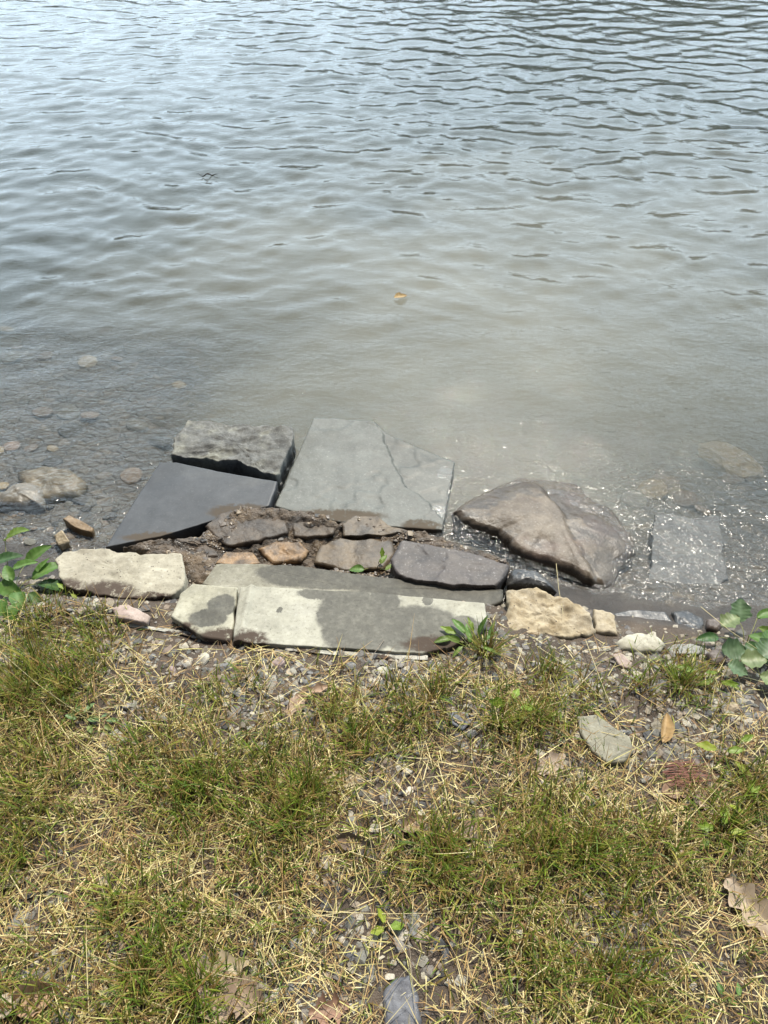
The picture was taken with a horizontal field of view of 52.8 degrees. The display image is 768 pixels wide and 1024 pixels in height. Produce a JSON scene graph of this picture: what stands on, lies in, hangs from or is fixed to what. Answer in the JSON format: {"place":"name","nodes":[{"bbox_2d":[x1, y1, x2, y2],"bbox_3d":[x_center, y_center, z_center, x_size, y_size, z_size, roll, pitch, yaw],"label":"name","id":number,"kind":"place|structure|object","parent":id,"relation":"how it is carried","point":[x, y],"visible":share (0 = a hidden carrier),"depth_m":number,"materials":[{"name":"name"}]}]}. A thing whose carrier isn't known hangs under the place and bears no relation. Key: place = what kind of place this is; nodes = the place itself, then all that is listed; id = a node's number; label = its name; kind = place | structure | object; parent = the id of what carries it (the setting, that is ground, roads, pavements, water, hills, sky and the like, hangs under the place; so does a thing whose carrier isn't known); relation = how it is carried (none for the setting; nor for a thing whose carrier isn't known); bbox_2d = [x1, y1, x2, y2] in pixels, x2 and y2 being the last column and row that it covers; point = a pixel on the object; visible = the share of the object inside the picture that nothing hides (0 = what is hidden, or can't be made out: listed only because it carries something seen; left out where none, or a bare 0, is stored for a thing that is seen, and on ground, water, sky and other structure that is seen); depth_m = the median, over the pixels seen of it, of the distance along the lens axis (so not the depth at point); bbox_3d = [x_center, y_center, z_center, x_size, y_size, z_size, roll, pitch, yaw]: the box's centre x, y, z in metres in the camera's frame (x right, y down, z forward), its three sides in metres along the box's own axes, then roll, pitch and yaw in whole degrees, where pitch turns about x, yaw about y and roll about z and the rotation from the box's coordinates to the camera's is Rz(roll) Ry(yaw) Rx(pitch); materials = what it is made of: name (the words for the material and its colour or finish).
{"place":"outdoors","nodes":[
{"label":"outdoors","id":0,"kind":"place"},
{"bbox_2d":[62,291,85,303],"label":"lake stone","id":1,"kind":"object","parent":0,"point":[74,297],"visible":0.96,"depth_m":5.54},
{"bbox_2d":[0,0,767,1023],"bbox_3d":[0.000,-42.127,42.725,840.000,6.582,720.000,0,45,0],"label":"ground","id":2,"kind":"structure","parent":0,"point":[610,218],"depth_m":5.83,"materials":[{"name":"liquid"}]},
{"bbox_2d":[1,350,21,363],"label":"lake stone","id":3,"kind":"object","parent":2,"relation":"on","point":[11,357],"visible":1,"depth_m":3.49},
{"bbox_2d":[1,338,21,349],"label":"lake stone","id":4,"kind":"object","parent":2,"relation":"on","point":[7,344],"visible":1,"depth_m":3.62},
{"bbox_2d":[0,483,45,511],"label":"rock","id":5,"kind":"object","parent":2,"relation":"on","point":[26,497],"visible":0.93,"depth_m":2.60,"materials":[{"name":"stone"}]},
{"bbox_2d":[0,657,52,707],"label":"grass tuft","id":6,"kind":"object","parent":2,"relation":"on","point":[6,682],"visible":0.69,"depth_m":1.85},
{"bbox_2d":[0,527,66,624],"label":"leafy weed","id":7,"kind":"object","parent":2,"relation":"on","point":[10,588],"visible":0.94,"depth_m":2.21,"materials":[{"name":"green plant"}]},
{"bbox_2d":[11,980,57,1017],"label":"fallen leaf","id":8,"kind":"object","parent":2,"relation":"on","point":[28,988],"visible":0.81,"depth_m":1.36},
{"bbox_2d":[0,622,71,677],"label":"grass tuft","id":9,"kind":"object","parent":2,"relation":"on","point":[30,650],"visible":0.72,"depth_m":1.93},
{"bbox_2d":[31,407,53,417],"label":"lake stone","id":10,"kind":"object","parent":2,"relation":"on","point":[42,412],"visible":1,"depth_m":3.10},
{"bbox_2d":[41,455,62,466],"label":"lake stone","id":11,"kind":"object","parent":2,"relation":"on","point":[53,461],"visible":0.95,"depth_m":2.84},
{"bbox_2d":[17,466,88,503],"bbox_3d":[-1.166,-0.076,2.713,0.265,0.122,0.183,0,45,0],"label":"rock","id":12,"kind":"object","parent":2,"relation":"on","point":[56,485],"visible":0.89,"depth_m":2.67,"materials":[{"name":"grey stone"}]},
{"bbox_2d":[54,530,71,550],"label":"rock","id":13,"kind":"object","parent":2,"relation":"on","point":[62,541],"visible":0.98,"depth_m":2.42,"materials":[{"name":"stone"}]},
{"bbox_2d":[33,641,102,715],"bbox_3d":[-0.762,0.403,1.839,0.182,0.115,0.180,-10,46,-10],"label":"grass tuft","id":14,"kind":"object","parent":2,"relation":"on","point":[64,682],"visible":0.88,"depth_m":1.87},
{"bbox_2d":[56,405,80,419],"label":"lake stone","id":15,"kind":"object","parent":2,"relation":"on","point":[68,412],"visible":1,"depth_m":3.11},
{"bbox_2d":[57,422,81,437],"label":"lake stone","id":16,"kind":"object","parent":2,"relation":"on","point":[70,429],"visible":1,"depth_m":3.02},
{"bbox_2d":[63,515,94,537],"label":"rock","id":17,"kind":"object","parent":2,"relation":"on","point":[76,526],"visible":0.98,"depth_m":2.48,"materials":[{"name":"stone"}]},
{"bbox_2d":[77,355,97,367],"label":"lake stone","id":18,"kind":"object","parent":2,"relation":"on","point":[87,361],"visible":1,"depth_m":3.46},
{"bbox_2d":[63,692,117,732],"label":"leafy weed","id":19,"kind":"object","parent":2,"relation":"on","point":[93,718],"visible":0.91,"depth_m":1.81,"materials":[{"name":"green plant"}]},
{"bbox_2d":[54,549,188,600],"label":"stone slab","id":20,"kind":"structure","parent":2,"relation":"on","point":[109,573],"depth_m":2.20,"materials":[{"name":"stone"}]},
{"bbox_2d":[112,605,150,625],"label":"rock","id":21,"kind":"object","parent":2,"relation":"on","point":[136,616],"visible":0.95,"depth_m":2.05,"materials":[{"name":"stone"}]},
{"bbox_2d":[120,467,142,483],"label":"lake stone","id":22,"kind":"object","parent":2,"relation":"on","point":[132,475],"visible":1,"depth_m":2.77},
{"bbox_2d":[96,933,169,1019],"bbox_3d":[-0.450,0.828,1.386,0.126,0.073,0.137,-20,48,-19],"label":"grass tuft","id":23,"kind":"object","parent":2,"relation":"on","point":[133,968],"visible":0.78,"depth_m":1.39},
{"bbox_2d":[123,342,147,353],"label":"lake stone","id":24,"kind":"object","parent":2,"relation":"on","point":[134,347],"visible":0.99,"depth_m":3.62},
{"bbox_2d":[125,419,148,432],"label":"lake stone","id":25,"kind":"object","parent":2,"relation":"on","point":[136,425],"visible":1,"depth_m":3.04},
{"bbox_2d":[148,436,172,447],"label":"lake stone","id":26,"kind":"object","parent":2,"relation":"on","point":[159,441],"visible":1,"depth_m":2.98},
{"bbox_2d":[129,624,195,638],"bbox_3d":[-0.630,0.315,2.062,0.295,0.031,0.016,8,46,8],"label":"stone edging","id":27,"kind":"object","parent":2,"relation":"on","point":[179,632],"visible":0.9,"depth_m":2.04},
{"bbox_2d":[163,748,213,811],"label":"grass tuft","id":28,"kind":"object","parent":2,"relation":"on","point":[180,776],"visible":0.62,"depth_m":1.68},
{"bbox_2d":[106,462,278,552],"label":"stone slab","id":29,"kind":"structure","parent":2,"relation":"on","point":[175,500],"depth_m":2.52,"materials":[{"name":"stone"}]},
{"bbox_2d":[150,946,244,1023],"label":"grass tuft","id":30,"kind":"object","parent":2,"relation":"on","point":[187,983],"visible":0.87,"depth_m":1.37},
{"bbox_2d":[189,537,218,557],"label":"rock","id":31,"kind":"object","parent":2,"relation":"on","point":[212,553],"visible":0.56,"depth_m":2.36,"materials":[{"name":"stone"}]},
{"bbox_2d":[171,584,238,643],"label":"stone slab","id":32,"kind":"structure","parent":2,"relation":"on","point":[208,612],"depth_m":2.06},
{"bbox_2d":[188,949,249,1005],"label":"fallen leaf","id":33,"kind":"object","parent":2,"relation":"on","point":[230,957],"visible":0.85,"depth_m":1.41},
{"bbox_2d":[194,971,236,1023],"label":"fallen leaf","id":34,"kind":"object","parent":33,"relation":"on","point":[232,988],"visible":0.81,"depth_m":1.37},
{"bbox_2d":[171,420,295,493],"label":"stone slab","id":35,"kind":"structure","parent":2,"relation":"on","point":[265,452],"depth_m":2.71,"materials":[{"name":"stone"}]},
{"bbox_2d":[222,974,265,1018],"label":"fallen leaf","id":36,"kind":"object","parent":2,"relation":"on","point":[243,996],"visible":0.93,"depth_m":1.38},
{"bbox_2d":[252,782,316,854],"bbox_3d":[-0.188,0.628,1.595,0.153,0.087,0.138,33,53,28],"label":"grass tuft","id":37,"kind":"object","parent":2,"relation":"on","point":[294,815],"visible":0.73,"depth_m":1.61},
{"bbox_2d":[285,694,307,715],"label":"fallen leaf","id":38,"kind":"object","parent":2,"relation":"on","point":[294,700],"visible":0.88,"depth_m":1.84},
{"bbox_2d":[273,756,343,816],"bbox_3d":[-0.163,0.583,1.645,0.150,0.088,0.137,-16,47,-15],"label":"grass tuft","id":39,"kind":"object","parent":2,"relation":"on","point":[305,779],"visible":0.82,"depth_m":1.66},
{"bbox_2d":[295,682,330,696],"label":"fallen leaf","id":40,"kind":"object","parent":2,"relation":"on","point":[318,687],"visible":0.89,"depth_m":1.87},
{"bbox_2d":[123,505,509,585],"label":"mud","id":41,"kind":"structure","parent":2,"relation":"on","point":[195,570],"depth_m":2.38,"materials":[{"name":"soil"}]},
{"bbox_2d":[215,552,260,564],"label":"rock","id":42,"kind":"object","parent":41,"relation":"on","point":[238,558],"visible":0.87,"depth_m":2.31,"materials":[{"name":"orange stone"}]},
{"bbox_2d":[205,508,288,548],"bbox_3d":[-0.433,0.052,2.438,0.250,0.046,0.160,-11,46,-11],"label":"rock","id":43,"kind":"object","parent":41,"relation":"on","point":[256,531],"visible":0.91,"depth_m":2.40,"materials":[{"name":"stone"}]},
{"bbox_2d":[258,542,309,564],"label":"rock","id":44,"kind":"object","parent":41,"relation":"on","point":[276,553],"visible":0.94,"depth_m":2.35,"materials":[{"name":"orange stone"}]},
{"bbox_2d":[292,522,335,540],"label":"rock","id":45,"kind":"object","parent":41,"relation":"on","point":[300,531],"visible":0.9,"depth_m":2.41,"materials":[{"name":"beige stone"}]},
{"bbox_2d":[314,538,394,573],"bbox_3d":[-0.088,0.139,2.355,0.247,0.046,0.136,0,45,0],"label":"rock","id":46,"kind":"object","parent":41,"relation":"on","point":[346,555],"visible":0.88,"depth_m":2.34,"materials":[{"name":"beige stone"}]},
{"bbox_2d":[342,516,406,539],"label":"rock","id":47,"kind":"object","parent":41,"relation":"on","point":[353,527],"visible":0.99,"depth_m":2.41,"materials":[{"name":"beige stone"}]},
{"bbox_2d":[390,541,509,589],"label":"stone slab","id":48,"kind":"structure","parent":41,"relation":"on","point":[414,562],"depth_m":2.24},
{"bbox_2d":[308,990,349,1023],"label":"fallen leaf","id":49,"kind":"object","parent":2,"relation":"on","point":[317,1015],"visible":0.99,"depth_m":1.36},
{"bbox_2d":[325,770,365,787],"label":"fallen leaf","id":50,"kind":"object","parent":2,"relation":"on","point":[347,773],"visible":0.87,"depth_m":1.70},
{"bbox_2d":[336,832,361,849],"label":"fallen leaf","id":51,"kind":"object","parent":2,"relation":"on","point":[343,837],"visible":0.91,"depth_m":1.58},
{"bbox_2d":[202,564,502,605],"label":"stone slab","id":52,"kind":"structure","parent":2,"relation":"on","point":[238,576],"depth_m":2.22,"materials":[{"name":"stone"}]},
{"bbox_2d":[285,647,427,660],"bbox_3d":[-0.072,0.379,1.987,0.368,0.051,0.018,3,45,3],"label":"stone edging","id":53,"kind":"object","parent":2,"relation":"on","point":[380,655],"visible":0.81,"depth_m":1.97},
{"bbox_2d":[335,707,380,751],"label":"grass tuft","id":54,"kind":"object","parent":2,"relation":"on","point":[348,726],"visible":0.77,"depth_m":1.78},
{"bbox_2d":[233,585,487,655],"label":"stone slab","id":55,"kind":"structure","parent":2,"relation":"on","point":[273,617],"depth_m":2.03,"materials":[{"name":"stone"}]},
{"bbox_2d":[275,418,454,536],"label":"stone slab","id":56,"kind":"structure","parent":2,"relation":"on","point":[342,470],"depth_m":2.64,"materials":[{"name":"stone"}]},
{"bbox_2d":[357,840,381,858],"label":"fallen leaf","id":57,"kind":"object","parent":2,"relation":"on","point":[365,844],"visible":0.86,"depth_m":1.57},
{"bbox_2d":[349,547,390,571],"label":"leafy weed","id":58,"kind":"object","parent":2,"relation":"on","point":[358,568],"visible":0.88,"depth_m":2.29,"materials":[{"name":"green plant"}]},
{"bbox_2d":[0,583,767,1023],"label":"grass","id":59,"kind":"structure","parent":2,"relation":"on","point":[334,705],"depth_m":1.58,"materials":[{"name":"plant"}]},
{"bbox_2d":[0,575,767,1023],"bbox_3d":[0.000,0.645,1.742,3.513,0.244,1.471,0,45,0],"label":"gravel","id":60,"kind":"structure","parent":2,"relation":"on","point":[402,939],"depth_m":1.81,"materials":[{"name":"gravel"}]},
{"bbox_2d":[370,908,404,935],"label":"leafy weed","id":61,"kind":"object","parent":2,"relation":"on","point":[377,930],"visible":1,"depth_m":1.45,"materials":[{"name":"green plant"}]},
{"bbox_2d":[382,975,421,1023],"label":"rock","id":62,"kind":"object","parent":2,"relation":"on","point":[397,1001],"visible":1,"depth_m":1.36,"materials":[{"name":"stone"}]},
{"bbox_2d":[401,814,424,832],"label":"fallen leaf","id":63,"kind":"object","parent":2,"relation":"on","point":[411,820],"visible":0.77,"depth_m":1.60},
{"bbox_2d":[409,673,460,713],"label":"grass tuft","id":64,"kind":"object","parent":2,"relation":"on","point":[436,692],"visible":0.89,"depth_m":1.84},
{"bbox_2d":[411,819,471,877],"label":"grass tuft","id":65,"kind":"object","parent":2,"relation":"on","point":[445,846],"visible":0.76,"depth_m":1.55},
{"bbox_2d":[449,712,470,731],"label":"rock","id":66,"kind":"object","parent":2,"relation":"on","point":[455,724],"visible":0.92,"depth_m":1.80,"materials":[{"name":"stone"}]},
{"bbox_2d":[434,615,502,657],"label":"leafy weed","id":67,"kind":"object","parent":2,"relation":"on","point":[450,630],"visible":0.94,"depth_m":1.98,"materials":[{"name":"green plant"}]},
{"bbox_2d":[445,612,517,682],"bbox_3d":[0.249,0.336,1.933,0.193,0.114,0.197,0,45,0],"label":"grass tuft","id":68,"kind":"object","parent":2,"relation":"on","point":[481,643],"visible":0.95,"depth_m":1.96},
{"bbox_2d":[472,688,535,747],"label":"grass tuft","id":69,"kind":"object","parent":2,"relation":"on","point":[504,708],"visible":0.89,"depth_m":1.79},
{"bbox_2d":[489,688,531,710],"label":"leafy weed","id":70,"kind":"object","parent":2,"relation":"on","point":[517,692],"visible":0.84,"depth_m":1.81,"materials":[{"name":"green plant"}]},
{"bbox_2d":[504,569,556,601],"bbox_3d":[0.431,0.221,2.274,0.145,0.106,0.067,7,45,7],"label":"rock","id":71,"kind":"object","parent":2,"relation":"on","point":[519,579],"visible":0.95,"depth_m":2.23,"materials":[{"name":"stone"}]},
{"bbox_2d":[507,683,561,736],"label":"grass tuft","id":72,"kind":"object","parent":2,"relation":"on","point":[534,710],"visible":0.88,"depth_m":1.79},
{"bbox_2d":[451,478,635,589],"bbox_3d":[0.575,0.069,2.592,0.560,0.245,0.473,32,53,28],"label":"boulder","id":73,"kind":"object","parent":2,"relation":"on","point":[573,532],"visible":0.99,"depth_m":2.47,"materials":[{"name":"brown stone"}]},
{"bbox_2d":[519,813,578,877],"bbox_3d":[0.323,0.671,1.545,0.134,0.082,0.126,12,46,12],"label":"grass tuft","id":74,"kind":"object","parent":2,"relation":"on","point":[554,851],"visible":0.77,"depth_m":1.55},
{"bbox_2d":[505,587,595,639],"bbox_3d":[0.441,0.303,2.126,0.248,0.117,0.172,0,45,0],"label":"rock","id":75,"kind":"object","parent":2,"relation":"on","point":[530,610],"visible":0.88,"depth_m":2.08,"materials":[{"name":"beige stone"}]},
{"bbox_2d":[537,751,565,776],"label":"fallen leaf","id":76,"kind":"object","parent":2,"relation":"on","point":[553,756],"visible":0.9,"depth_m":1.73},
{"bbox_2d":[537,637,580,677],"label":"grass tuft","id":77,"kind":"object","parent":2,"relation":"on","point":[557,669],"visible":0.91,"depth_m":1.93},
{"bbox_2d":[549,451,580,470],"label":"lake stone","id":78,"kind":"object","parent":2,"relation":"on","point":[567,460],"visible":0.76,"depth_m":3.23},
{"bbox_2d":[556,810,624,884],"bbox_3d":[0.413,0.672,1.550,0.149,0.087,0.152,0,45,0],"label":"grass tuft","id":79,"kind":"object","parent":2,"relation":"on","point":[600,849],"visible":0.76,"depth_m":1.56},
{"bbox_2d":[592,609,617,635],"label":"rock","id":80,"kind":"object","parent":2,"relation":"on","point":[604,623],"visible":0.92,"depth_m":2.09,"materials":[{"name":"beige stone"}]},
{"bbox_2d":[577,715,633,765],"bbox_3d":[0.497,0.527,1.777,0.142,0.037,0.091,31,53,27],"label":"rock","id":81,"kind":"object","parent":2,"relation":"on","point":[597,725],"visible":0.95,"depth_m":1.76,"materials":[{"name":"stone"}]},
{"bbox_2d":[580,939,639,1001],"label":"grass tuft","id":82,"kind":"object","parent":2,"relation":"on","point":[608,965],"visible":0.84,"depth_m":1.40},
{"bbox_2d":[612,653,631,669],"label":"rock","id":83,"kind":"object","parent":2,"relation":"on","point":[624,659],"visible":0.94,"depth_m":1.96,"materials":[{"name":"stone"}]},
{"bbox_2d":[620,490,647,508],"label":"lake stone","id":84,"kind":"object","parent":2,"relation":"on","point":[636,499],"visible":1,"depth_m":2.88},
{"bbox_2d":[615,633,664,653],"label":"rock","id":85,"kind":"object","parent":2,"relation":"on","point":[649,643],"visible":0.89,"depth_m":2.02,"materials":[{"name":"stone"}]},
{"bbox_2d":[614,610,671,620],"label":"stone slab","id":86,"kind":"structure","parent":2,"relation":"on","point":[645,614],"depth_m":2.20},
{"bbox_2d":[636,479,667,499],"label":"lake stone","id":87,"kind":"object","parent":2,"relation":"on","point":[653,489],"visible":0.8,"depth_m":2.93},
{"bbox_2d":[651,473,679,487],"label":"lake stone","id":88,"kind":"object","parent":2,"relation":"on","point":[669,481],"visible":0.82,"depth_m":2.99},
{"bbox_2d":[661,713,674,742],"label":"fallen leaf","id":89,"kind":"object","parent":2,"relation":"on","point":[667,727],"visible":1,"depth_m":1.79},
{"bbox_2d":[646,653,712,705],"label":"grass tuft","id":90,"kind":"object","parent":2,"relation":"on","point":[691,675],"visible":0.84,"depth_m":1.90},
{"bbox_2d":[662,780,700,797],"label":"fallen leaf","id":91,"kind":"object","parent":2,"relation":"on","point":[666,786],"visible":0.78,"depth_m":1.69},
{"bbox_2d":[666,644,703,655],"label":"rock","id":92,"kind":"object","parent":2,"relation":"on","point":[684,648],"visible":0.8,"depth_m":2.02,"materials":[{"name":"grey stone"}]},
{"bbox_2d":[672,490,698,507],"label":"lake stone","id":93,"kind":"object","parent":2,"relation":"on","point":[686,498],"visible":1,"depth_m":2.87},
{"bbox_2d":[671,610,703,628],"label":"rock","id":94,"kind":"object","parent":2,"relation":"on","point":[689,619],"visible":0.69,"depth_m":2.19,"materials":[{"name":"stone"}]},
{"bbox_2d":[647,513,728,584],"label":"stone slab","id":95,"kind":"structure","parent":2,"relation":"on","point":[691,549],"depth_m":2.50,"materials":[{"name":"stone"}]},
{"bbox_2d":[661,756,718,791],"bbox_3d":[0.677,0.576,1.700,0.127,0.040,0.094,0,45,0],"label":"pine needle bundle","id":96,"kind":"object","parent":2,"relation":"on","point":[673,767],"visible":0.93,"depth_m":1.71,"materials":[{"name":"plant"}]},
{"bbox_2d":[677,664,739,689],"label":"leafy weed","id":97,"kind":"object","parent":2,"relation":"on","point":[730,682],"visible":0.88,"depth_m":1.91,"materials":[{"name":"green plant"}]},
{"bbox_2d":[706,618,721,632],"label":"rock","id":98,"kind":"object","parent":2,"relation":"on","point":[713,625],"visible":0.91,"depth_m":2.15,"materials":[{"name":"grey stone"}]},
{"bbox_2d":[705,648,725,666],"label":"rock","id":99,"kind":"object","parent":2,"relation":"on","point":[712,654],"visible":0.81,"depth_m":1.97,"materials":[{"name":"grey stone"}]},
{"bbox_2d":[695,734,753,774],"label":"leafy weed","id":100,"kind":"object","parent":2,"relation":"on","point":[706,745],"visible":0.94,"depth_m":1.73,"materials":[{"name":"green plant"}]},
{"bbox_2d":[697,784,759,853],"bbox_3d":[0.737,0.650,1.615,0.216,0.040,0.082,-24,50,-22],"label":"leafy weed","id":101,"kind":"object","parent":2,"relation":"on","point":[705,825],"visible":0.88,"depth_m":1.60,"materials":[{"name":"green plant"}]},
{"bbox_2d":[717,982,741,1005],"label":"leafy weed","id":102,"kind":"object","parent":2,"relation":"on","point":[738,991],"visible":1,"depth_m":1.38,"materials":[{"name":"green plant"}]},
{"bbox_2d":[697,794,763,848],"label":"grass tuft","id":103,"kind":"object","parent":2,"relation":"on","point":[736,824],"visible":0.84,"depth_m":1.60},
{"bbox_2d":[698,441,763,481],"bbox_3d":[1.412,-0.207,3.151,0.204,0.086,0.290,-14,43,-23],"label":"lake stone","id":104,"kind":"object","parent":2,"relation":"on","point":[725,458],"visible":0.93,"depth_m":3.10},
{"bbox_2d":[695,598,767,684],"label":"leafy weed","id":105,"kind":"object","parent":2,"relation":"on","point":[735,650],"visible":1,"depth_m":1.98,"materials":[{"name":"green plant"}]},
{"bbox_2d":[721,473,744,484],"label":"lake stone","id":106,"kind":"object","parent":2,"relation":"on","point":[731,479],"visible":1,"depth_m":3.03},
{"bbox_2d":[721,761,767,819],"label":"grass tuft","id":107,"kind":"object","parent":2,"relation":"on","point":[763,788],"visible":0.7,"depth_m":1.66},
{"bbox_2d":[723,877,767,939],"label":"fallen leaf","id":108,"kind":"object","parent":2,"relation":"on","point":[760,906],"visible":0.98,"depth_m":1.50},
{"bbox_2d":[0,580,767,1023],"bbox_3d":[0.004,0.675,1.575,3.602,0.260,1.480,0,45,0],"label":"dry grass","id":109,"kind":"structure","parent":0,"point":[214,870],"depth_m":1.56,"materials":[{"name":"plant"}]},
{"bbox_2d":[0,0,767,564],"bbox_3d":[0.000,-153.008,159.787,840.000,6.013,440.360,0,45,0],"label":"water","id":110,"kind":"structure","parent":0,"point":[394,40],"depth_m":6.93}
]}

